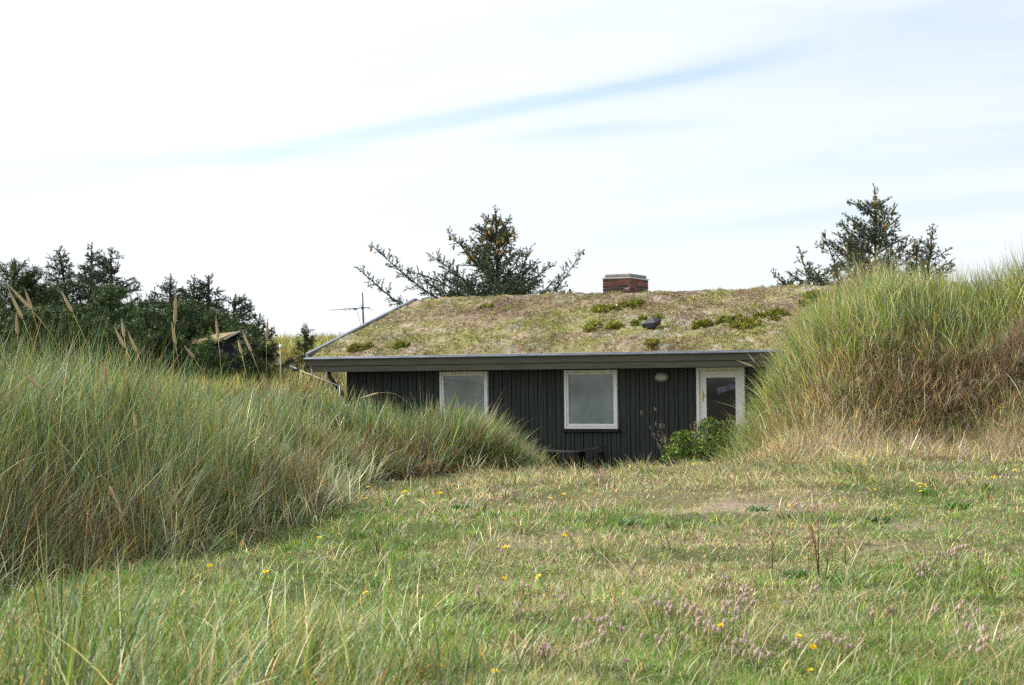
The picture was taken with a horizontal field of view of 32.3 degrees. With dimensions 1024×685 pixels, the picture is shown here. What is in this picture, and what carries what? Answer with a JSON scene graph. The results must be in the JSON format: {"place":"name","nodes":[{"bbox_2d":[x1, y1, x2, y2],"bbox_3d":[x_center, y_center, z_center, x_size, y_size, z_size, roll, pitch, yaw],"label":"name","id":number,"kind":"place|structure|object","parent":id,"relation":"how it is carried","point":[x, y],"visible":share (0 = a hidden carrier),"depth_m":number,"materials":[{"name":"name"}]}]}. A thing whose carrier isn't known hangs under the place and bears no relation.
{"place":"outdoors","nodes":[
{"label":"outdoors","id":0,"kind":"place"},
{"bbox_2d":[0,309,1023,684],"bbox_3d":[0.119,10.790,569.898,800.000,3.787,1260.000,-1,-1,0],"label":"ground","id":1,"kind":"structure","parent":0,"point":[660,495],"depth_m":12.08,"materials":[{"name":"plant"}]},
{"bbox_2d":[15,313,23,477],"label":"marram stalk","id":2,"kind":"object","parent":1,"relation":"on","point":[16,326],"visible":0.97,"depth_m":11.64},
{"bbox_2d":[0,257,71,362],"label":"pine tree","id":3,"kind":"object","parent":1,"relation":"on","point":[21,284],"visible":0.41,"depth_m":48.76,"materials":[{"name":"green plant"}]},
{"bbox_2d":[0,303,72,377],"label":"pine tree","id":4,"kind":"object","parent":1,"relation":"on","point":[28,317],"visible":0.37,"depth_m":44.56,"materials":[{"name":"green plant"}]},
{"bbox_2d":[8,288,75,568],"bbox_3d":[-2.970,0.554,11.153,0.454,1.812,0.027,-1,-1,10],"label":"marram stalk","id":5,"kind":"object","parent":1,"relation":"on","point":[19,312],"visible":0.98,"depth_m":11.16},
{"bbox_2d":[24,289,72,543],"bbox_3d":[-2.997,0.544,11.433,0.302,1.792,0.028,0,-1,-16],"label":"marram stalk","id":6,"kind":"object","parent":1,"relation":"on","point":[28,299],"visible":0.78,"depth_m":11.44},
{"bbox_2d":[24,277,87,347],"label":"pine tree","id":7,"kind":"object","parent":1,"relation":"on","point":[59,288],"visible":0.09,"depth_m":50.11,"materials":[{"name":"green plant"}]},
{"bbox_2d":[7,299,115,381],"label":"pine tree","id":8,"kind":"object","parent":1,"relation":"on","point":[65,322],"visible":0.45,"depth_m":44.57,"materials":[{"name":"green plant"}]},
{"bbox_2d":[8,284,128,567],"bbox_3d":[-2.710,0.512,10.783,0.745,1.759,0.027,-1,-1,1],"label":"marram stalk","id":9,"kind":"object","parent":1,"relation":"on","point":[26,304],"visible":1,"depth_m":10.78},
{"bbox_2d":[44,246,95,312],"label":"spruce tree","id":10,"kind":"object","parent":1,"relation":"on","point":[61,268],"visible":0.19,"depth_m":51.84,"materials":[{"name":"green plant"}]},
{"bbox_2d":[24,372,116,571],"bbox_3d":[-2.654,0.784,10.616,0.546,1.218,0.028,-1,-1,-6],"label":"marram stalk","id":11,"kind":"object","parent":1,"relation":"on","point":[37,385],"visible":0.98,"depth_m":10.63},
{"bbox_2d":[61,241,127,324],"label":"spruce tree","id":12,"kind":"object","parent":1,"relation":"on","point":[83,286],"visible":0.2,"depth_m":50.87,"materials":[{"name":"green plant"}]},
{"bbox_2d":[61,291,138,565],"bbox_3d":[-2.562,0.538,10.963,0.494,1.739,0.027,-1,-1,7],"label":"marram stalk","id":13,"kind":"object","parent":1,"relation":"on","point":[68,304],"visible":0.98,"depth_m":10.96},
{"bbox_2d":[83,475,121,597],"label":"marram stalk","id":14,"kind":"object","parent":1,"relation":"on","point":[114,496],"visible":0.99,"depth_m":9.38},
{"bbox_2d":[69,278,138,361],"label":"spruce tree","id":15,"kind":"object","parent":1,"relation":"on","point":[114,302],"visible":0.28,"depth_m":45.89,"materials":[{"name":"green plant"}]},
{"bbox_2d":[103,360,110,569],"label":"marram stalk","id":16,"kind":"object","parent":1,"relation":"on","point":[105,375],"visible":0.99,"depth_m":10.88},
{"bbox_2d":[75,247,148,326],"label":"spruce tree","id":17,"kind":"object","parent":1,"relation":"on","point":[102,275],"visible":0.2,"depth_m":49.88,"materials":[{"name":"green plant"}]},
{"bbox_2d":[73,314,177,380],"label":"pine tree","id":18,"kind":"object","parent":1,"relation":"on","point":[113,334],"visible":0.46,"depth_m":41.76,"materials":[{"name":"green plant"}]},
{"bbox_2d":[121,319,142,538],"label":"marram stalk","id":19,"kind":"object","parent":1,"relation":"on","point":[123,331],"visible":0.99,"depth_m":12.13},
{"bbox_2d":[117,293,160,362],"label":"spruce tree","id":20,"kind":"object","parent":1,"relation":"on","point":[141,303],"visible":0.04,"depth_m":46.94,"materials":[{"name":"green plant"}]},
{"bbox_2d":[133,411,145,564],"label":"marram stalk","id":21,"kind":"object","parent":1,"relation":"on","point":[135,420],"visible":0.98,"depth_m":10.82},
{"bbox_2d":[114,327,176,561],"bbox_3d":[-2.345,0.666,11.301,0.478,1.556,0.027,-1,-1,22],"label":"marram stalk","id":22,"kind":"object","parent":1,"relation":"on","point":[121,340],"visible":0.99,"depth_m":11.28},
{"bbox_2d":[128,331,181,560],"bbox_3d":[-2.335,0.688,11.534,0.388,1.530,0.028,-1,-1,18],"label":"marram stalk","id":23,"kind":"object","parent":1,"relation":"on","point":[134,345],"visible":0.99,"depth_m":11.54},
{"bbox_2d":[126,304,197,383],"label":"pine tree","id":24,"kind":"object","parent":1,"relation":"on","point":[149,318],"visible":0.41,"depth_m":43.80,"materials":[{"name":"green plant"}]},
{"bbox_2d":[145,273,193,350],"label":"spruce tree","id":25,"kind":"object","parent":1,"relation":"on","point":[166,288],"visible":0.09,"depth_m":48.95,"materials":[{"name":"green plant"}]},
{"bbox_2d":[0,331,346,403],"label":"dune grass","id":26,"kind":"structure","parent":1,"relation":"on","point":[287,343],"depth_m":43.07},
{"bbox_2d":[171,289,176,561],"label":"marram stalk","id":27,"kind":"object","parent":1,"relation":"on","point":[175,312],"visible":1,"depth_m":11.26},
{"bbox_2d":[148,296,214,378],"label":"pine tree","id":28,"kind":"object","parent":1,"relation":"on","point":[191,306],"visible":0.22,"depth_m":45.77,"materials":[{"name":"green plant"}]},
{"bbox_2d":[171,322,195,559],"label":"marram stalk","id":29,"kind":"object","parent":1,"relation":"on","point":[175,342],"visible":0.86,"depth_m":11.69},
{"bbox_2d":[180,274,219,319],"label":"spruce tree","id":30,"kind":"object","parent":1,"relation":"on","point":[193,290],"visible":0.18,"depth_m":49.86,"materials":[{"name":"green plant"}]},
{"bbox_2d":[185,331,235,385],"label":"spruce tree","id":31,"kind":"object","parent":1,"relation":"on","point":[204,349],"visible":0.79,"depth_m":41.24,"materials":[{"name":"green plant"}]},
{"bbox_2d":[175,305,253,371],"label":"pine tree","id":32,"kind":"object","parent":1,"relation":"on","point":[220,318],"visible":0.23,"depth_m":45.21,"materials":[{"name":"green plant"}]},
{"bbox_2d":[184,273,245,324],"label":"spruce tree","id":33,"kind":"object","parent":1,"relation":"on","point":[206,295],"visible":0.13,"depth_m":49.98,"materials":[{"name":"green plant"}]},
{"bbox_2d":[185,346,255,544],"bbox_3d":[-1.995,0.736,12.108,0.518,1.440,0.026,0,-1,-28],"label":"marram stalk","id":34,"kind":"object","parent":1,"relation":"on","point":[190,353],"visible":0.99,"depth_m":12.15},
{"bbox_2d":[215,317,231,550],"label":"marram stalk","id":35,"kind":"object","parent":1,"relation":"on","point":[217,332],"visible":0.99,"depth_m":12.38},
{"bbox_2d":[188,330,273,387],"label":"turf roof cabin","id":36,"kind":"object","parent":1,"relation":"on","point":[228,338],"visible":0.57,"depth_m":43.02,"materials":[{"name":"black wood"}]},
{"bbox_2d":[197,291,282,363],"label":"spruce tree","id":37,"kind":"object","parent":1,"relation":"on","point":[235,303],"visible":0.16,"depth_m":47.91,"materials":[{"name":"green plant"}]},
{"bbox_2d":[201,323,279,382],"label":"pine tree","id":38,"kind":"object","parent":1,"relation":"on","point":[254,333],"visible":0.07,"depth_m":44.05,"materials":[{"name":"green plant"}]},
{"bbox_2d":[225,332,272,387],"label":"pine tree","id":39,"kind":"object","parent":1,"relation":"on","point":[248,359],"visible":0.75,"depth_m":41.27,"materials":[{"name":"green plant"}]},
{"bbox_2d":[238,339,266,547],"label":"marram stalk","id":40,"kind":"object","parent":1,"relation":"on","point":[240,348],"visible":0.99,"depth_m":12.64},
{"bbox_2d":[264,319,267,544],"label":"marram stalk","id":41,"kind":"object","parent":1,"relation":"on","point":[266,335],"visible":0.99,"depth_m":12.73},
{"bbox_2d":[242,331,291,549],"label":"marram stalk","id":42,"kind":"object","parent":1,"relation":"on","point":[248,344],"visible":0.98,"depth_m":12.28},
{"bbox_2d":[243,313,293,373],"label":"spruce tree","id":43,"kind":"object","parent":1,"relation":"on","point":[260,323],"visible":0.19,"depth_m":46.94,"materials":[{"name":"green plant"}]},
{"bbox_2d":[0,301,557,595],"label":"marram grass","id":44,"kind":"structure","parent":1,"relation":"on","point":[313,472],"depth_m":13.65,"materials":[{"name":"plant"}]},
{"bbox_2d":[287,322,318,375],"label":"pine tree","id":45,"kind":"object","parent":1,"relation":"on","point":[306,343],"visible":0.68,"depth_m":46.89,"materials":[{"name":"green plant"}]},
{"bbox_2d":[289,365,340,405],"bbox_3d":[-3.896,1.093,34.776,0.080,1.335,3.099,0,-1,-24],"label":"handrail","id":46,"kind":"object","parent":1,"relation":"on","point":[294,368],"visible":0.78,"depth_m":35.00,"materials":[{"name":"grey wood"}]},
{"bbox_2d":[360,392,435,494],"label":"marram stalk","id":47,"kind":"object","parent":1,"relation":"on","point":[418,420],"visible":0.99,"depth_m":16.95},
{"bbox_2d":[355,205,584,305],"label":"spruce tree","id":48,"kind":"object","parent":1,"relation":"on","point":[509,283],"visible":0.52,"depth_m":44.60,"materials":[{"name":"green plant"}]},
{"bbox_2d":[511,601,526,625],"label":"clover plant","id":49,"kind":"object","parent":1,"relation":"on","point":[521,611],"visible":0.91,"depth_m":8.48,"materials":[{"name":"pink plant"}]},
{"bbox_2d":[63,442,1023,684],"bbox_3d":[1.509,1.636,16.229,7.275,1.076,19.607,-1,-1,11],"label":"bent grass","id":50,"kind":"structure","parent":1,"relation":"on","point":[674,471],"depth_m":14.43,"materials":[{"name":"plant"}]},
{"bbox_2d":[537,642,551,669],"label":"clover plant","id":51,"kind":"object","parent":1,"relation":"on","point":[548,647],"visible":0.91,"depth_m":7.00,"materials":[{"name":"pink plant"}]},
{"bbox_2d":[540,645,557,674],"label":"clover plant","id":52,"kind":"object","parent":1,"relation":"on","point":[546,654],"visible":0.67,"depth_m":7.00,"materials":[{"name":"pink plant"}]},
{"bbox_2d":[552,593,567,616],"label":"clover plant","id":53,"kind":"object","parent":1,"relation":"on","point":[564,598],"visible":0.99,"depth_m":8.63,"materials":[{"name":"pink plant"}]},
{"bbox_2d":[544,446,606,474],"bbox_3d":[1.204,2.340,33.569,1.150,0.750,0.410,-1,-1,25],"label":"garden bench","id":54,"kind":"object","parent":1,"relation":"on","point":[579,459],"visible":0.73,"depth_m":33.49,"materials":[{"name":"black wood"}]},
{"bbox_2d":[588,612,609,637],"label":"clover plant","id":55,"kind":"object","parent":1,"relation":"on","point":[607,618],"visible":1,"depth_m":7.82,"materials":[{"name":"pink plant"}]},
{"bbox_2d":[592,628,609,656],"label":"clover plant","id":56,"kind":"object","parent":1,"relation":"on","point":[605,635],"visible":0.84,"depth_m":7.46,"materials":[{"name":"pink plant"}]},
{"bbox_2d":[610,517,645,525],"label":"leafy herb","id":57,"kind":"object","parent":1,"relation":"on","point":[631,522],"visible":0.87,"depth_m":13.66,"materials":[{"name":"green plant"}]},
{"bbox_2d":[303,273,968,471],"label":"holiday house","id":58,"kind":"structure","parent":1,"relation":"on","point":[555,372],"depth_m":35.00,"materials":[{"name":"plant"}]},
{"bbox_2d":[329,293,371,324],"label":"tv antenna","id":59,"kind":"object","parent":58,"relation":"attached to","point":[362,307],"visible":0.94,"depth_m":41.51,"materials":[{"name":"metal"}]},
{"bbox_2d":[345,341,374,352],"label":"roof plant","id":60,"kind":"object","parent":58,"relation":"on","point":[355,346],"visible":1,"depth_m":36.28,"materials":[{"name":"green plant"}]},
{"bbox_2d":[391,339,409,349],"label":"roof plant","id":61,"kind":"object","parent":58,"relation":"on","point":[398,343],"visible":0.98,"depth_m":35.95,"materials":[{"name":"green plant"}]},
{"bbox_2d":[439,371,488,422],"bbox_3d":[-0.956,1.160,35.669,1.080,1.151,0.120,-1,-1,25],"label":"window","id":62,"kind":"structure","parent":58,"relation":"in","point":[464,383],"depth_m":35.64,"materials":[{"name":"glass"}]},
{"bbox_2d":[562,370,619,431],"bbox_3d":[1.548,1.139,34.481,1.201,1.208,0.155,-1,-1,25],"label":"window","id":63,"kind":"structure","parent":58,"relation":"in","point":[591,397],"depth_m":34.48,"materials":[{"name":"glass"}]},
{"bbox_2d":[583,319,623,332],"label":"roof plant","id":64,"kind":"object","parent":58,"relation":"on","point":[594,324],"visible":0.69,"depth_m":35.27,"materials":[{"name":"green plant"}]},
{"bbox_2d":[591,303,621,312],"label":"roof plant","id":65,"kind":"object","parent":58,"relation":"on","point":[598,308],"visible":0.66,"depth_m":36.88,"materials":[{"name":"green plant"}]},
{"bbox_2d":[618,298,645,308],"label":"roof plant","id":66,"kind":"object","parent":58,"relation":"on","point":[631,303],"visible":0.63,"depth_m":37.02,"materials":[{"name":"green plant"}]},
{"bbox_2d":[630,312,664,325],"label":"roof plant","id":67,"kind":"object","parent":58,"relation":"on","point":[641,317],"visible":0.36,"depth_m":35.39,"materials":[{"name":"green plant"}]},
{"bbox_2d":[644,338,659,348],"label":"roof plant","id":68,"kind":"object","parent":58,"relation":"on","point":[650,343],"visible":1,"depth_m":33.52,"materials":[{"name":"green plant"}]},
{"bbox_2d":[690,318,713,329],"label":"roof plant","id":69,"kind":"object","parent":58,"relation":"on","point":[703,322],"visible":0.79,"depth_m":34.44,"materials":[{"name":"green plant"}]},
{"bbox_2d":[696,367,745,461],"bbox_3d":[3.959,1.550,33.361,0.955,2.160,0.158,-1,-1,25],"label":"door","id":70,"kind":"structure","parent":58,"relation":"in","point":[720,385],"depth_m":33.36,"materials":[{"name":"white paint"}]},
{"bbox_2d":[714,313,743,323],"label":"roof plant","id":71,"kind":"object","parent":58,"relation":"on","point":[721,319],"visible":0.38,"depth_m":34.52,"materials":[{"name":"green plant"}]},
{"bbox_2d":[730,316,763,330],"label":"roof plant","id":72,"kind":"object","parent":58,"relation":"on","point":[750,320],"visible":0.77,"depth_m":33.96,"materials":[{"name":"green plant"}]},
{"bbox_2d":[753,307,791,320],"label":"roof plant","id":73,"kind":"object","parent":58,"relation":"on","point":[774,314],"visible":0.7,"depth_m":34.49,"materials":[{"name":"green plant"}]},
{"bbox_2d":[802,290,829,299],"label":"roof plant","id":74,"kind":"object","parent":58,"relation":"on","point":[810,294],"visible":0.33,"depth_m":35.64,"materials":[{"name":"green plant"}]},
{"bbox_2d":[640,633,664,656],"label":"clover plant","id":75,"kind":"object","parent":1,"relation":"on","point":[656,638],"visible":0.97,"depth_m":7.31,"materials":[{"name":"pink plant"}]},
{"bbox_2d":[651,593,669,613],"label":"clover plant","id":76,"kind":"object","parent":1,"relation":"on","point":[661,603],"visible":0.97,"depth_m":8.35,"materials":[{"name":"pink plant"}]},
{"bbox_2d":[666,628,688,653],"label":"clover plant","id":77,"kind":"object","parent":1,"relation":"on","point":[672,634],"visible":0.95,"depth_m":7.51,"materials":[{"name":"pink plant"}]},
{"bbox_2d":[680,602,697,627],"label":"clover plant","id":78,"kind":"object","parent":1,"relation":"on","point":[693,606],"visible":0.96,"depth_m":7.92,"materials":[{"name":"pink plant"}]},
{"bbox_2d":[689,608,704,633],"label":"clover plant","id":79,"kind":"object","parent":1,"relation":"on","point":[698,613],"visible":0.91,"depth_m":7.79,"materials":[{"name":"pink plant"}]},
{"bbox_2d":[659,416,741,465],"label":"rose bush","id":80,"kind":"object","parent":1,"relation":"on","point":[681,439],"visible":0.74,"depth_m":28.80,"materials":[{"name":"green plant"}]},
{"bbox_2d":[694,619,714,646],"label":"clover plant","id":81,"kind":"object","parent":1,"relation":"on","point":[704,624],"visible":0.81,"depth_m":7.57,"materials":[{"name":"pink plant"}]},
{"bbox_2d":[704,618,725,646],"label":"clover plant","id":82,"kind":"object","parent":1,"relation":"on","point":[717,630],"visible":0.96,"depth_m":7.51,"materials":[{"name":"pink plant"}]},
{"bbox_2d":[720,599,732,617],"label":"clover plant","id":83,"kind":"object","parent":1,"relation":"on","point":[730,602],"visible":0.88,"depth_m":8.39,"materials":[{"name":"pink plant"}]},
{"bbox_2d":[728,606,739,625],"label":"clover plant","id":84,"kind":"object","parent":1,"relation":"on","point":[737,610],"visible":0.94,"depth_m":8.08,"materials":[{"name":"pink plant"}]},
{"bbox_2d":[724,638,746,669],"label":"clover plant","id":85,"kind":"object","parent":1,"relation":"on","point":[734,650],"visible":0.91,"depth_m":7.16,"materials":[{"name":"pink plant"}]},
{"bbox_2d":[727,632,749,658],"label":"clover plant","id":86,"kind":"object","parent":1,"relation":"on","point":[747,639],"visible":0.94,"depth_m":7.32,"materials":[{"name":"pink plant"}]},
{"bbox_2d":[729,584,751,609],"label":"clover plant","id":87,"kind":"object","parent":1,"relation":"on","point":[743,587],"visible":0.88,"depth_m":8.97,"materials":[{"name":"pink plant"}]},
{"bbox_2d":[743,597,755,623],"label":"clover plant","id":88,"kind":"object","parent":1,"relation":"on","point":[753,601],"visible":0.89,"depth_m":8.28,"materials":[{"name":"pink plant"}]},
{"bbox_2d":[741,647,770,678],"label":"clover plant","id":89,"kind":"object","parent":1,"relation":"on","point":[757,652],"visible":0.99,"depth_m":6.98,"materials":[{"name":"pink plant"}]},
{"bbox_2d":[745,504,772,512],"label":"leafy herb","id":90,"kind":"object","parent":1,"relation":"on","point":[752,508],"visible":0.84,"depth_m":14.85,"materials":[{"name":"green plant"}]},
{"bbox_2d":[782,634,801,661],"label":"clover plant","id":91,"kind":"object","parent":1,"relation":"on","point":[794,644],"visible":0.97,"depth_m":7.17,"materials":[{"name":"pink plant"}]},
{"bbox_2d":[775,565,815,578],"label":"leafy herb","id":92,"kind":"object","parent":1,"relation":"on","point":[801,573],"visible":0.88,"depth_m":10.21,"materials":[{"name":"green plant"}]},
{"bbox_2d":[801,578,820,601],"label":"clover plant","id":93,"kind":"object","parent":1,"relation":"on","point":[815,586],"visible":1,"depth_m":9.15,"materials":[{"name":"pink plant"}]},
{"bbox_2d":[808,500,821,576],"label":"sorrel plant","id":94,"kind":"object","parent":1,"relation":"on","point":[813,542],"visible":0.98,"depth_m":10.20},
{"bbox_2d":[814,633,837,658],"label":"clover plant","id":95,"kind":"object","parent":1,"relation":"on","point":[826,636],"visible":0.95,"depth_m":7.23,"materials":[{"name":"pink plant"}]},
{"bbox_2d":[818,570,858,582],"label":"leafy herb","id":96,"kind":"object","parent":1,"relation":"on","point":[832,576],"visible":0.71,"depth_m":9.86,"materials":[{"name":"green plant"}]},
{"bbox_2d":[839,637,860,664],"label":"clover plant","id":97,"kind":"object","parent":1,"relation":"on","point":[847,646],"visible":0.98,"depth_m":7.12,"materials":[{"name":"pink plant"}]},
{"bbox_2d":[685,234,1023,477],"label":"marram grass","id":98,"kind":"structure","parent":1,"relation":"on","point":[852,344],"depth_m":26.37,"materials":[{"name":"plant"}]},
{"bbox_2d":[770,183,955,286],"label":"spruce tree","id":99,"kind":"object","parent":1,"relation":"on","point":[874,234],"visible":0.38,"depth_m":42.92,"materials":[{"name":"green plant"}]},
{"bbox_2d":[863,516,890,523],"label":"leafy herb","id":100,"kind":"object","parent":1,"relation":"on","point":[876,520],"visible":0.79,"depth_m":14.06,"materials":[{"name":"green plant"}]},
{"bbox_2d":[937,497,973,509],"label":"leafy herb","id":101,"kind":"object","parent":1,"relation":"on","point":[961,505],"visible":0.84,"depth_m":14.71,"materials":[{"name":"green plant"}]},
{"bbox_2d":[955,621,981,647],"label":"clover plant","id":102,"kind":"object","parent":1,"relation":"on","point":[966,624],"visible":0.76,"depth_m":7.44,"materials":[{"name":"pink plant"}]},
{"bbox_2d":[962,608,978,627],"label":"clover plant","id":103,"kind":"object","parent":1,"relation":"on","point":[974,615],"visible":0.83,"depth_m":8.17,"materials":[{"name":"pink plant"}]},
{"bbox_2d":[978,634,989,660],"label":"clover plant","id":104,"kind":"object","parent":1,"relation":"on","point":[984,639],"visible":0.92,"depth_m":7.04,"materials":[{"name":"pink plant"}]},
{"bbox_2d":[972,475,997,491],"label":"ragwort plant","id":105,"kind":"object","parent":1,"relation":"on","point":[986,486],"visible":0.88,"depth_m":17.22,"materials":[{"name":"green plant"}]},
{"bbox_2d":[996,626,1019,645],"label":"clover plant","id":106,"kind":"object","parent":1,"relation":"on","point":[1004,629],"visible":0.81,"depth_m":7.40,"materials":[{"name":"pink plant"}]},
{"bbox_2d":[0,490,1023,684],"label":"long grass","id":107,"kind":"structure","parent":0,"point":[63,660],"depth_m":6.60,"materials":[{"name":"plant"}]},
{"bbox_2d":[0,0,1023,338],"label":"sky","id":108,"kind":"structure","parent":0,"point":[263,147],"materials":[{"name":"white"}]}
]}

